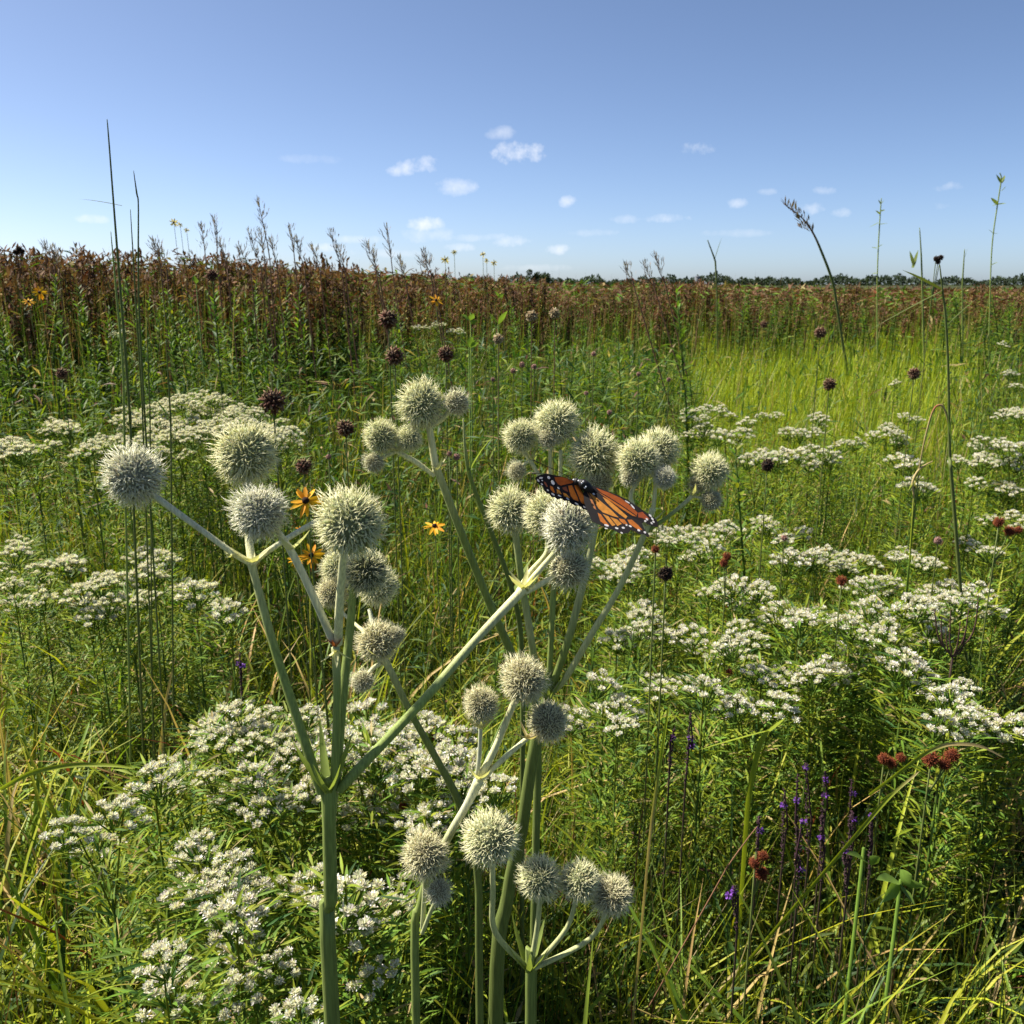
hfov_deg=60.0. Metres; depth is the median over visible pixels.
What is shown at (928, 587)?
white mint plant
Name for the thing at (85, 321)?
leafy green plant
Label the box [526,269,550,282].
tree
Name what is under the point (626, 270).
feathery grass
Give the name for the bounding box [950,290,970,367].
leafy green plant
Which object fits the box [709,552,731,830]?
red seed tuft
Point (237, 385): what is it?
leafy green plant
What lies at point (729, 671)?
red seed tuft
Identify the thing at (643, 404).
leafy green plant
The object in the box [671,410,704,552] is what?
white mint plant
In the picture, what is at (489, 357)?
leafy green plant
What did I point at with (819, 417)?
white mint plant
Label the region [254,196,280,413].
feathery grass
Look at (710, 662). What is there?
white mint plant
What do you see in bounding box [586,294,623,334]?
dried brown plant
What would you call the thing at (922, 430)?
white mint plant
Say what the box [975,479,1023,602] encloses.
white mint plant
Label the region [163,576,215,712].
white mint plant
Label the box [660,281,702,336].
dried brown plant
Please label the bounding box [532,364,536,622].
pink flower head
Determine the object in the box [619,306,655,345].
dried brown plant
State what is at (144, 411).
tall grass stalk
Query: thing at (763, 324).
dried seed head
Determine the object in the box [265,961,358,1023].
white mint plant
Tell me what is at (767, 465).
dried seed head
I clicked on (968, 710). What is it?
white mint plant
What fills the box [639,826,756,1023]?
russet stem
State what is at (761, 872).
red seed tuft
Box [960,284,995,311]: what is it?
dried brown plant
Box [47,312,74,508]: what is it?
leafy green plant
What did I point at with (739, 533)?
leafy green plant
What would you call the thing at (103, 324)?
dried brown plant
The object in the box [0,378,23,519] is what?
leafy green plant
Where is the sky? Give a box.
[0,0,1023,283]
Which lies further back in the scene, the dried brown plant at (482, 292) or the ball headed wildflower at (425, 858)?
the dried brown plant at (482, 292)
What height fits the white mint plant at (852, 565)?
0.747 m
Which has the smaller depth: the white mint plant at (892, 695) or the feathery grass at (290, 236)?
the white mint plant at (892, 695)
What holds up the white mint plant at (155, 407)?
on the ground at (881, 288)
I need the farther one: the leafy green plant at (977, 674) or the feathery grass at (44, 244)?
the feathery grass at (44, 244)
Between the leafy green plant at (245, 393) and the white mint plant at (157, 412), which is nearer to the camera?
the white mint plant at (157, 412)
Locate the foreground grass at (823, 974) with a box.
[71,714,1023,1023]
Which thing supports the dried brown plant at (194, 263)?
on the ground at (881, 288)
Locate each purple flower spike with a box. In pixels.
[236,653,253,832]
[658,727,675,983]
[675,713,695,963]
[725,885,738,1022]
[744,816,764,1018]
[768,788,788,1022]
[781,774,806,1022]
[785,825,805,1023]
[794,763,812,996]
[805,771,828,992]
[806,815,825,1023]
[831,779,857,1008]
[832,841,850,1023]
[834,810,857,998]
[851,813,874,1023]
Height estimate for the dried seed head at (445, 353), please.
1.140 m
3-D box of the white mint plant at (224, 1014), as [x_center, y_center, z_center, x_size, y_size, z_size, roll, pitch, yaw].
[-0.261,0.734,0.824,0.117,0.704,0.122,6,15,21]
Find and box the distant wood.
[414,271,1023,285]
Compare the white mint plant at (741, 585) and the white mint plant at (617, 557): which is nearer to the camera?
the white mint plant at (741, 585)
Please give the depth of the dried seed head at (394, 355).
1.60 m
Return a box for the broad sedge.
[0,526,840,1023]
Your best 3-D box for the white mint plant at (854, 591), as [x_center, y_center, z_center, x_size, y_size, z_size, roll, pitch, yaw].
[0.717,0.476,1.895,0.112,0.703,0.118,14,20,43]
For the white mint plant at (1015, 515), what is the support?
on the ground at (881, 288)
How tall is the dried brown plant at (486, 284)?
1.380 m
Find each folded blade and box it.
[631,706,678,1023]
[697,718,784,1016]
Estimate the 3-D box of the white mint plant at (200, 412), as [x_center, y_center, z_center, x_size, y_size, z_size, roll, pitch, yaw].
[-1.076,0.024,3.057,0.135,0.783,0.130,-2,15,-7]
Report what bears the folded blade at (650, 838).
on the ground at (881, 288)
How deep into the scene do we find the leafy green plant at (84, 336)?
4.58 m
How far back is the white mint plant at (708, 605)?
1.68 m
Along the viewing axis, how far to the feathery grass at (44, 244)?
4.78 m
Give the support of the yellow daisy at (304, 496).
on the ground at (881, 288)
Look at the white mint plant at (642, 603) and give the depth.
1.69 m
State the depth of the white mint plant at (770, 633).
1.65 m
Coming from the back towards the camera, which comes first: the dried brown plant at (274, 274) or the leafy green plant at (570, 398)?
the dried brown plant at (274, 274)
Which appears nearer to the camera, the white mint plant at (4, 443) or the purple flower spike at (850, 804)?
the purple flower spike at (850, 804)
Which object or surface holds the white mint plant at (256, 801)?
on the ground at (881, 288)
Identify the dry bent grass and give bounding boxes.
[877,404,954,853]
[891,461,932,829]
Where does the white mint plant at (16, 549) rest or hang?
on the ground at (881, 288)
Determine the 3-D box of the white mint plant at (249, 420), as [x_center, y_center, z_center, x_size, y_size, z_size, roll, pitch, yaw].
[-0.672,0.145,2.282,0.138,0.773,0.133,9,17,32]
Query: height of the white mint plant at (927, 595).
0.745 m
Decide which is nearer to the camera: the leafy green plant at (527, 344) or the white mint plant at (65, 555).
the white mint plant at (65, 555)
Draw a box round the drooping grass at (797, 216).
[781,196,847,372]
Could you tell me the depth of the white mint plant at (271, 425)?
2.38 m
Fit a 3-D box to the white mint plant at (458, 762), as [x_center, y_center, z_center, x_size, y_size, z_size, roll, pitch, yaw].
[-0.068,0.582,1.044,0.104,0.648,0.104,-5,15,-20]
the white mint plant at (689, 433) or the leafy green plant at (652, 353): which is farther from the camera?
the leafy green plant at (652, 353)
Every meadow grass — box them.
[0,301,1023,1023]
[0,371,1023,780]
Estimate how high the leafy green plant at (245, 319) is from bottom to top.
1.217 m
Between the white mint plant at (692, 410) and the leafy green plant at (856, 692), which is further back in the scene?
the white mint plant at (692, 410)
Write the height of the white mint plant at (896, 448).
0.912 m
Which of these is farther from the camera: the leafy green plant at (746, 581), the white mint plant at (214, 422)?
the white mint plant at (214, 422)
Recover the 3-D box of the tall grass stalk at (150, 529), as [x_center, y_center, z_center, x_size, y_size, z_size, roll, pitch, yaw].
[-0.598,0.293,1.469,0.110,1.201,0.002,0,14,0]
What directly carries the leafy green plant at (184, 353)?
on the ground at (881, 288)
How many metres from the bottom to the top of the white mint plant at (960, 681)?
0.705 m
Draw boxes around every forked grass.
[707,238,721,367]
[910,228,924,358]
[962,249,966,366]
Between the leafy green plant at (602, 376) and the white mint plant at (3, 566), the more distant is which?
the leafy green plant at (602, 376)
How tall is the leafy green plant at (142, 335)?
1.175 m
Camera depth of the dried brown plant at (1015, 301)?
15.93 m
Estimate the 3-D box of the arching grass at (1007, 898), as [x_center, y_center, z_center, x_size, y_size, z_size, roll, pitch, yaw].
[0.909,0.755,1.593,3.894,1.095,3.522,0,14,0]
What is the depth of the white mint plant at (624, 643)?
1.64 m
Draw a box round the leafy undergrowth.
[0,301,1023,1023]
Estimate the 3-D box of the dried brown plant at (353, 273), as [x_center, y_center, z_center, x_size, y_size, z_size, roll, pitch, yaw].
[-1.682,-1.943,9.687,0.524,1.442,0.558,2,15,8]
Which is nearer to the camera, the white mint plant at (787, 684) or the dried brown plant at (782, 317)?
the white mint plant at (787, 684)
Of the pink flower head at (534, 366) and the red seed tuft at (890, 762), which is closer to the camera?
the red seed tuft at (890, 762)
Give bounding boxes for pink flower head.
[326,452,333,552]
[447,449,454,738]
[453,452,461,723]
[491,377,494,674]
[510,368,515,418]
[519,362,524,618]
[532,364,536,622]
[552,447,553,562]
[580,391,587,646]
[587,351,595,630]
[602,409,611,667]
[630,372,640,609]
[657,377,670,646]
[766,535,787,758]
[918,537,941,701]
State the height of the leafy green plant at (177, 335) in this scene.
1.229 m
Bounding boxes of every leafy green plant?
[0,307,33,468]
[0,343,25,436]
[0,359,29,525]
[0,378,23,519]
[2,324,15,435]
[3,314,45,460]
[14,284,31,429]
[17,346,50,511]
[33,349,52,465]
[36,330,52,432]
[42,273,68,419]
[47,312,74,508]
[65,347,88,476]
[67,324,88,416]
[69,366,100,545]
[72,300,118,435]
[73,284,113,431]
[78,346,99,415]
[85,363,115,434]
[85,368,106,513]
[88,335,108,459]
[94,305,116,452]
[106,284,132,428]
[106,318,121,432]
[108,301,121,411]
[113,279,137,381]
[116,357,136,510]
[122,276,156,415]
[126,346,152,439]
[133,304,160,399]
[137,352,165,524]
[138,284,157,401]
[142,342,177,482]
[143,340,162,409]
[146,307,165,398]
[149,303,166,399]
[157,289,182,382]
[163,294,182,413]
[163,301,182,412]
[164,288,194,395]
[168,352,181,415]
[175,309,189,385]
[176,302,192,387]
[177,374,189,490]
[179,305,207,489]
[182,328,197,397]
[184,296,206,391]
[186,324,202,403]
[191,307,217,418]
[201,264,240,421]
[204,289,233,390]
[206,369,213,411]
[209,351,238,406]
[215,303,240,397]
[219,287,245,404]
[219,325,242,405]
[229,362,243,419]
[239,279,263,407]
[239,290,258,405]
[239,328,283,479]
[239,360,249,408]
[243,291,265,410]
[248,329,268,409]
[257,355,280,456]
[261,290,272,364]
[261,322,297,480]
[261,344,296,526]
[261,347,274,395]
[267,297,287,386]
[267,307,280,413]
[271,323,289,450]
[274,329,289,416]
[276,277,294,414]
[276,315,299,402]
[280,311,302,421]
[280,346,292,415]
[287,283,306,420]
[290,378,303,451]
[295,304,316,445]
[306,345,317,399]
[310,319,323,414]
[320,317,338,409]
[335,318,347,418]
[339,340,352,419]
[340,302,358,398]
[354,334,367,415]
[369,318,381,410]
[375,353,387,418]
[385,299,404,386]
[390,329,401,398]
[392,314,408,429]
[394,304,412,375]
[397,333,406,388]
[409,324,418,365]
[419,331,435,429]
[420,293,437,366]
[420,341,435,380]
[428,358,433,384]
[435,345,449,487]
[437,304,449,363]
[437,342,451,414]
[454,331,468,440]
[459,319,474,378]
[465,328,474,433]
[475,320,487,375]
[479,646,513,771]
[486,314,505,426]
[486,346,501,402]
[495,351,506,407]
[499,365,517,460]
[502,631,553,830]
[507,301,521,372]
[508,306,522,371]
[511,321,525,385]
[518,322,537,421]
[518,324,534,420]
[535,334,555,409]
[543,324,553,392]
[550,318,570,466]
[560,619,607,846]
[562,321,581,465]
[574,326,590,405]
[578,317,590,416]
[581,356,597,429]
[591,363,600,424]
[592,359,606,429]
[595,320,605,388]
[595,628,638,868]
[596,326,614,439]
[596,352,611,437]
[605,320,615,385]
[608,313,632,495]
[615,349,627,443]
[616,641,660,883]
[619,561,657,704]
[621,329,635,433]
[630,391,637,433]
[638,323,652,386]
[638,377,665,435]
[639,385,649,431]
[647,321,657,386]
[658,354,670,422]
[662,284,704,558]
[670,365,677,415]
[681,363,697,444]
[681,370,702,466]
[698,322,705,392]
[709,304,724,359]
[712,299,728,360]
[715,443,761,713]
[725,559,748,682]
[727,599,756,824]
[731,295,749,364]
[733,651,792,879]
[743,291,757,370]
[746,635,791,863]
[754,301,766,357]
[758,298,778,368]
[768,309,782,357]
[770,308,787,360]
[778,301,788,345]
[787,291,802,358]
[796,302,813,363]
[807,297,826,360]
[812,632,872,866]
[824,300,834,356]
[845,313,862,350]
[854,309,870,360]
[860,310,876,355]
[887,291,902,361]
[913,659,986,868]
[933,295,952,355]
[933,308,952,360]
[936,293,960,359]
[946,659,1000,951]
[948,297,963,348]
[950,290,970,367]
[951,294,963,353]
[977,310,991,370]
[981,301,991,353]
[984,561,1023,717]
[987,308,1007,348]
[990,294,1006,368]
[991,307,1014,367]
[1000,303,1018,368]
[1002,301,1021,356]
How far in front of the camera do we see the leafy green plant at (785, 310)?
11.67 m
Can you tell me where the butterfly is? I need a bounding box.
[532,460,657,536]
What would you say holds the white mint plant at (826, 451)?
on the ground at (881, 288)
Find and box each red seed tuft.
[399,794,408,968]
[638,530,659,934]
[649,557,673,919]
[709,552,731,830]
[714,668,733,891]
[742,849,770,1023]
[816,574,847,838]
[861,752,906,956]
[897,747,961,1011]
[953,516,1023,841]
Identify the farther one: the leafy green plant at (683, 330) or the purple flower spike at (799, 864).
the leafy green plant at (683, 330)
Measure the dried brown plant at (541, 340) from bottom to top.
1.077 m
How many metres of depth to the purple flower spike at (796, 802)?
1.09 m
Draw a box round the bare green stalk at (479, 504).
[463,418,533,1023]
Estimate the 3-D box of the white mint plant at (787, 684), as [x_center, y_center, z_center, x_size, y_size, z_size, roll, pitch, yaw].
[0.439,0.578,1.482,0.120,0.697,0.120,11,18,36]
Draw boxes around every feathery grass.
[38,238,69,414]
[45,243,74,419]
[147,234,174,410]
[149,242,179,388]
[195,223,219,393]
[210,214,230,395]
[215,236,242,407]
[234,240,263,389]
[246,226,273,388]
[252,227,280,414]
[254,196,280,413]
[268,233,294,424]
[286,222,313,444]
[292,235,322,437]
[307,242,339,435]
[327,227,359,429]
[333,243,364,413]
[358,238,394,375]
[367,248,401,418]
[377,221,409,382]
[394,254,423,379]
[416,253,457,433]
[418,246,461,441]
[620,260,682,450]
[640,259,689,404]
[651,251,696,414]
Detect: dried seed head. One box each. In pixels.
[55,368,97,655]
[205,269,239,612]
[258,375,298,777]
[294,458,318,704]
[336,419,359,715]
[378,305,401,716]
[385,344,405,693]
[437,345,453,716]
[744,458,775,778]
[752,320,767,483]
[799,326,826,583]
[805,377,837,656]
[890,367,921,586]
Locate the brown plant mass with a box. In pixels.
[0,245,1023,355]
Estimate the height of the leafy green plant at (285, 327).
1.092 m
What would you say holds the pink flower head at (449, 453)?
on the ground at (881, 288)
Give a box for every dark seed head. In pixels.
[12,246,40,411]
[903,255,942,545]
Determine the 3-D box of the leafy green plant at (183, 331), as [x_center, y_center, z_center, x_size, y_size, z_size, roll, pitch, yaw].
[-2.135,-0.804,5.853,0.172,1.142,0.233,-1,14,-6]
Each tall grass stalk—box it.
[84,120,148,864]
[110,232,132,820]
[130,209,155,757]
[133,170,170,848]
[147,328,153,781]
[166,342,175,830]
[870,265,975,772]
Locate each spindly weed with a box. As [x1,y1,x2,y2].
[870,198,885,362]
[988,173,1005,360]
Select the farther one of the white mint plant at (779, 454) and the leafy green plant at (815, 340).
the leafy green plant at (815, 340)
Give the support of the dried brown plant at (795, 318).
on the ground at (881, 288)
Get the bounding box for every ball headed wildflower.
[96,418,598,1023]
[315,550,483,1023]
[360,375,541,1023]
[396,652,570,1023]
[459,803,634,1023]
[484,397,732,1023]
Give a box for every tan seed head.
[492,333,503,641]
[526,310,537,600]
[548,307,559,399]
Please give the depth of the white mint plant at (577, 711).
1.33 m
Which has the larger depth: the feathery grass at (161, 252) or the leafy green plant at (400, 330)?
the leafy green plant at (400, 330)
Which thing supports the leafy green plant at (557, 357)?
on the ground at (881, 288)
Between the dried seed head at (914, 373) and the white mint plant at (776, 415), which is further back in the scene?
the white mint plant at (776, 415)
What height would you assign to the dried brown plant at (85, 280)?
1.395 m
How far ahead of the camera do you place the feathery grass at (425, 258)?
4.51 m
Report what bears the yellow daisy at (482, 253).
on the ground at (881, 288)
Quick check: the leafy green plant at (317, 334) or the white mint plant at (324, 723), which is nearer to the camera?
the white mint plant at (324, 723)
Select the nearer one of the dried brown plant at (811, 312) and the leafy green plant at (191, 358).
the leafy green plant at (191, 358)
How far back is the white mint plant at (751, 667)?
1.31 m
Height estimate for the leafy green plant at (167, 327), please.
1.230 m
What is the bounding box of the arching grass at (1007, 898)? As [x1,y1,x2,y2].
[255,544,1023,1023]
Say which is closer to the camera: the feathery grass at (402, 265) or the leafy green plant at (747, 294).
the feathery grass at (402, 265)
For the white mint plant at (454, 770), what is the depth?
0.97 m
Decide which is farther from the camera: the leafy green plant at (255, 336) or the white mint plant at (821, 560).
the leafy green plant at (255, 336)
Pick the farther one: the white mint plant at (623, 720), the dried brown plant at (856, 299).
the dried brown plant at (856, 299)
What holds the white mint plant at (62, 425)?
on the ground at (881, 288)
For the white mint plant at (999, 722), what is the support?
on the ground at (881, 288)
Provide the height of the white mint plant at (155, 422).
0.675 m
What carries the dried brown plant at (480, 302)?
on the ground at (881, 288)
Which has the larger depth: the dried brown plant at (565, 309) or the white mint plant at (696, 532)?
the dried brown plant at (565, 309)
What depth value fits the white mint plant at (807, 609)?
1.55 m
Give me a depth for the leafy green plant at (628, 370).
4.90 m
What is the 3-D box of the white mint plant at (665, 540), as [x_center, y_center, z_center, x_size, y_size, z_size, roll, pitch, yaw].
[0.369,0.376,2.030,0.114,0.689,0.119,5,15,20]
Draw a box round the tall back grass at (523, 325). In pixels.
[0,248,1023,486]
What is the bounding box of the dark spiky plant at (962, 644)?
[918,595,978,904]
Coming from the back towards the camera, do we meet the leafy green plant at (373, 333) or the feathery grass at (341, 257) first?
the leafy green plant at (373, 333)
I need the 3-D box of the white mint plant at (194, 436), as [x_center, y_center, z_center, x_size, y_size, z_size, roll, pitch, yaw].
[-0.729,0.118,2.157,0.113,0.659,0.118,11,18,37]
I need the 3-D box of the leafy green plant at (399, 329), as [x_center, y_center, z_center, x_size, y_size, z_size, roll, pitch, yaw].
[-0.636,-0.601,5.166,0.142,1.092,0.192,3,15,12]
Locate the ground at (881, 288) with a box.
[1,284,1023,877]
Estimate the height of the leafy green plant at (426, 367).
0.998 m
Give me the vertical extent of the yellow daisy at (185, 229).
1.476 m
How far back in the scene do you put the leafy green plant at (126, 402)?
3.61 m
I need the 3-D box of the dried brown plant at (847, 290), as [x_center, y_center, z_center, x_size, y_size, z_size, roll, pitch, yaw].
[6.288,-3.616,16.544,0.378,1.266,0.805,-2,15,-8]
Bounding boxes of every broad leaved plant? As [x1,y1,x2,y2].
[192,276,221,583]
[456,337,478,613]
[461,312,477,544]
[489,291,506,586]
[842,847,879,1023]
[876,869,925,1023]
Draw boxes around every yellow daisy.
[23,299,77,599]
[32,286,89,605]
[170,218,202,477]
[177,223,198,387]
[183,228,204,389]
[287,558,315,750]
[291,487,346,948]
[295,526,318,722]
[298,544,340,853]
[424,521,446,737]
[429,295,446,563]
[441,255,453,498]
[450,250,461,482]
[480,252,488,495]
[485,259,491,475]
[491,261,497,429]
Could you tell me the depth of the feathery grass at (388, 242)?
5.12 m
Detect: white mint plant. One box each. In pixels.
[0,435,45,677]
[0,437,50,678]
[0,439,70,720]
[0,534,57,744]
[0,543,56,774]
[0,560,39,701]
[0,574,52,792]
[0,587,62,773]
[3,575,72,757]
[8,579,85,777]
[24,553,97,769]
[26,427,68,576]
[34,416,81,626]
[38,793,171,1023]
[42,543,102,723]
[49,816,161,1020]
[52,419,100,577]
[54,571,125,798]
[57,595,144,848]
[63,438,124,671]
[70,590,157,796]
[76,569,135,725]
[81,609,154,764]
[83,919,243,1023]
[88,584,174,775]
[91,432,135,682]
[99,561,175,773]
[100,433,158,705]
[100,753,211,1022]
[106,777,192,981]
[107,412,155,587]
[111,332,131,391]
[114,404,161,619]
[115,425,147,543]
[117,417,167,545]
[118,330,138,406]
[118,434,175,704]
[120,545,175,694]
[120,742,217,950]
[129,563,197,750]
[132,418,175,639]
[132,543,199,740]
[134,407,169,581]
[135,962,272,1023]
[137,425,190,689]
[140,445,185,689]
[142,844,230,1021]
[143,754,239,979]
[144,747,217,913]
[146,405,179,528]
[148,397,184,536]
[148,429,188,652]
[149,828,270,1023]
[150,560,190,698]
[151,415,192,577]
[152,448,202,647]
[153,572,209,751]
[153,817,239,1021]
[156,868,268,1023]
[158,402,199,559]
[159,424,209,682]
[162,579,234,773]
[162,705,236,865]
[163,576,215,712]
[164,416,211,590]
[166,702,266,967]
[166,862,285,1023]
[170,393,202,579]
[171,398,211,578]
[173,869,303,1023]
[176,406,210,563]
[180,426,231,654]
[181,611,239,746]
[182,389,212,581]
[186,584,258,760]
[186,680,276,877]
[187,756,280,950]
[187,862,300,1023]
[188,419,225,605]
[188,420,239,697]
[190,717,285,914]
[192,590,266,769]
[193,401,227,584]
[196,406,218,577]
[196,415,240,640]
[197,392,230,571]
[202,922,308,1023]
[205,405,242,571]
[206,751,310,1017]
[212,408,244,604]
[213,394,236,533]
[215,418,265,704]
[216,414,252,627]
[219,403,256,613]
[220,715,311,958]
[223,708,288,888]
[226,766,321,993]
[236,774,346,1022]
[241,406,270,582]
[242,868,355,1022]
[246,751,318,899]
[254,417,291,596]
[254,696,326,885]
[257,425,308,694]
[258,422,292,651]
[261,850,384,1023]
[264,773,340,994]
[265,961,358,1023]
[267,433,305,689]
[268,722,339,918]
[270,732,358,958]
[280,688,339,844]
[281,760,363,974]
[283,854,411,1023]
[285,714,355,918]
[302,887,410,1023]
[302,939,431,1023]
[304,760,388,875]
[314,721,420,1023]
[315,781,403,1005]
[325,697,400,952]
[337,873,446,1023]
[339,760,412,962]
[348,735,434,1002]
[356,711,400,873]
[364,863,457,1022]
[365,710,433,856]
[367,737,462,1009]
[367,795,463,1023]
[374,789,473,1023]
[378,779,446,956]
[386,786,489,1023]
[391,710,455,800]
[402,738,495,1023]
[406,711,477,994]
[406,741,520,1023]
[408,325,425,381]
[420,325,438,383]
[429,767,504,1015]
[432,321,446,410]
[446,327,465,421]
[552,696,613,871]
[554,696,637,928]
[561,661,651,918]
[578,692,653,998]
[580,553,639,691]
[581,616,648,827]
[584,562,647,701]
[595,548,656,699]
[599,622,650,793]
[602,556,655,712]
[604,606,661,828]
[606,536,665,682]
[608,596,670,790]
[620,675,698,903]
[622,626,684,808]
[625,603,685,767]
[627,546,669,677]
[635,662,699,873]
[644,525,688,665]
[654,531,702,724]
[657,659,744,942]
[659,524,702,659]
[665,639,717,828]
[666,428,706,549]
[667,527,712,664]
[667,542,719,711]
[667,622,749,918]
[669,543,720,682]
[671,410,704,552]
[672,581,742,761]
[677,425,714,536]
[677,522,722,626]
[679,406,707,475]
[681,648,736,851]
[683,420,722,582]
[683,529,744,685]
[687,574,746,830]
[689,411,716,523]
[689,630,759,911]
[696,584,751,747]
[698,518,742,642]
[699,404,730,487]
[700,683,776,903]
[702,684,800,932]
[703,615,770,852]
[703,648,768,805]
[706,522,754,640]
[706,573,776,836]
[707,426,754,562]
[714,412,741,514]
[722,585,778,796]
[722,597,770,729]
[722,652,798,935]
[723,437,748,521]
[725,451,779,585]
[728,414,764,560]
[732,649,804,839]
[734,515,784,614]
[739,600,798,788]
[741,447,790,580]
[744,600,811,797]
[747,412,776,547]
[747,520,791,642]
[747,522,788,620]
[749,594,841,886]
[751,449,804,593]
[751,525,808,678]
[752,665,826,878]
[762,546,817,696]
[763,411,786,465]
[766,446,814,595]
[767,597,831,816]
[770,653,850,884]
[773,426,810,564]
[773,653,866,906]
[777,544,832,684]
[778,523,822,642]
[787,455,828,592]
[788,598,840,797]
[789,544,844,715]
[792,422,834,533]
[792,443,833,590]
[792,646,880,855]
[794,454,853,601]
[799,441,855,596]
[799,609,864,857]
[804,411,836,510]
[805,421,829,495]
[807,646,880,821]
[811,611,873,789]
[811,623,896,830]
[814,600,881,830]
[816,436,864,568]
[817,557,866,704]
[823,556,863,641]
[827,548,883,636]
[828,606,903,804]
[829,597,906,762]
[830,575,881,692]
[830,610,921,875]
[832,435,880,551]
[839,568,900,751]
[844,430,893,596]
[844,592,938,871]
[845,577,904,766]
[848,637,946,911]
[850,605,914,840]
[855,568,913,753]
[861,425,909,568]
[861,620,936,786]
[862,657,958,856]
[868,434,922,589]
[868,598,946,846]
[870,421,902,522]
[872,452,932,605]
[874,626,958,834]
[875,544,917,655]
[876,377,909,455]
[878,473,943,606]
[879,412,922,517]
[881,703,1003,984]
[884,551,939,697]
[886,583,960,776]
[888,478,959,633]
[888,675,982,893]
[889,592,958,771]
[891,554,947,666]
[893,682,994,948]
[894,605,970,868]
[895,414,928,513]
[895,549,942,686]
[905,578,972,739]
[906,583,972,738]
[906,622,969,815]
[911,604,988,776]
[920,699,1007,923]
[921,588,996,767]
[929,698,1023,966]
[931,720,1023,952]
[935,453,997,594]
[935,577,987,700]
[937,696,1023,987]
[940,534,995,677]
[941,587,1012,791]
[942,474,999,648]
[942,572,1006,701]
[952,541,1017,688]
[954,441,995,569]
[955,602,1023,821]
[956,507,1012,632]
[957,450,1006,567]
[963,479,1006,579]
[965,435,1015,578]
[974,453,1022,586]
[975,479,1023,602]
[980,508,1023,644]
[981,454,1010,540]
[984,412,1012,476]
[985,440,1023,602]
[986,340,1013,427]
[986,407,1020,502]
[991,460,1023,640]
[994,516,1023,686]
[995,370,1021,435]
[995,407,1023,516]
[1002,383,1023,468]
[1006,407,1023,473]
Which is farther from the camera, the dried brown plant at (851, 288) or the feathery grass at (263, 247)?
the dried brown plant at (851, 288)
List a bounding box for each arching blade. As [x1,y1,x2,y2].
[0,762,134,790]
[693,772,918,1023]
[869,742,1003,795]
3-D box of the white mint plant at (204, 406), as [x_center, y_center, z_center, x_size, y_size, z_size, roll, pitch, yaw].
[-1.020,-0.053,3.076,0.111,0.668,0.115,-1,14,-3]
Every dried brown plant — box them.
[0,242,34,391]
[0,251,38,381]
[0,257,63,443]
[0,264,31,344]
[0,265,27,418]
[0,283,13,367]
[3,261,57,406]
[4,249,65,335]
[4,255,106,404]
[4,258,41,361]
[6,250,104,418]
[11,259,69,386]
[17,247,60,267]
[26,249,97,363]
[31,261,144,360]
[36,242,94,354]
[45,264,143,399]
[57,248,126,354]
[58,253,139,393]
[65,275,138,411]
[71,270,165,377]
[95,283,160,364]
[102,261,164,357]
[115,247,168,394]
[116,265,201,385]
[117,279,186,366]
[118,277,212,387]
[119,250,194,293]
[130,264,208,395]
[142,262,211,391]
[148,262,185,287]
[158,260,242,379]
[171,255,237,288]
[172,260,294,389]
[179,250,251,299]
[182,262,261,382]
[185,277,268,402]
[186,251,286,315]
[188,256,243,354]
[197,259,246,359]
[199,266,258,363]
[207,270,287,364]
[208,268,288,363]
[214,250,272,314]
[215,260,310,390]
[217,282,285,353]
[221,279,332,389]
[235,281,319,405]
[244,264,293,336]
[245,264,292,332]
[253,266,339,356]
[253,271,313,328]
[273,256,319,329]
[273,259,333,410]
[281,287,327,404]
[292,252,350,398]
[296,265,369,413]
[313,273,346,362]
[317,273,365,354]
[326,263,364,347]
[327,267,379,363]
[343,290,415,362]
[349,284,408,364]
[354,272,424,386]
[364,274,418,380]
[365,274,392,347]
[366,273,426,350]
[384,284,443,366]
[412,267,468,330]
[413,288,455,355]
[414,283,461,345]
[415,269,457,346]
[433,284,475,365]
[434,307,468,363]
[446,293,501,352]
[453,289,501,364]
[464,276,511,305]
[465,287,506,351]
[470,280,508,314]
[472,294,528,368]
[473,275,538,367]
[477,273,526,347]
[483,293,527,359]
[500,279,562,356]
[505,285,553,359]
[508,302,552,369]
[518,275,547,326]
[518,301,560,361]
[527,290,556,348]
[545,301,585,358]
[546,293,579,332]
[553,295,597,357]
[565,294,605,351]
[570,295,606,342]
[570,299,606,342]
[575,289,595,334]
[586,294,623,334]
[589,289,631,345]
[589,302,621,347]
[616,278,646,328]
[617,307,645,352]
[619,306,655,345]
[627,277,668,349]
[639,292,668,368]
[642,281,705,354]
[651,293,683,353]
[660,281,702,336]
[671,295,709,338]
[681,279,710,346]
[686,278,712,344]
[690,287,729,348]
[701,307,732,340]
[712,304,756,351]
[713,288,753,342]
[719,302,762,352]
[722,292,769,335]
[723,311,763,346]
[746,294,793,342]
[752,289,784,322]
[764,310,799,347]
[768,288,807,347]
[781,306,811,332]
[785,293,822,340]
[810,302,856,336]
[817,291,859,351]
[833,283,859,325]
[833,287,864,321]
[833,287,875,354]
[836,284,862,312]
[840,307,874,345]
[848,320,887,347]
[865,307,899,335]
[867,310,879,329]
[883,313,913,342]
[885,318,937,353]
[893,302,914,343]
[905,284,940,305]
[916,307,943,334]
[919,288,953,332]
[931,292,955,328]
[940,309,961,335]
[949,287,977,324]
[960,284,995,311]
[965,299,995,344]
[969,284,1000,343]
[983,295,1011,331]
[996,296,1023,338]
[997,305,1023,343]
[1001,314,1023,340]
[1002,290,1023,327]
[1012,292,1023,336]

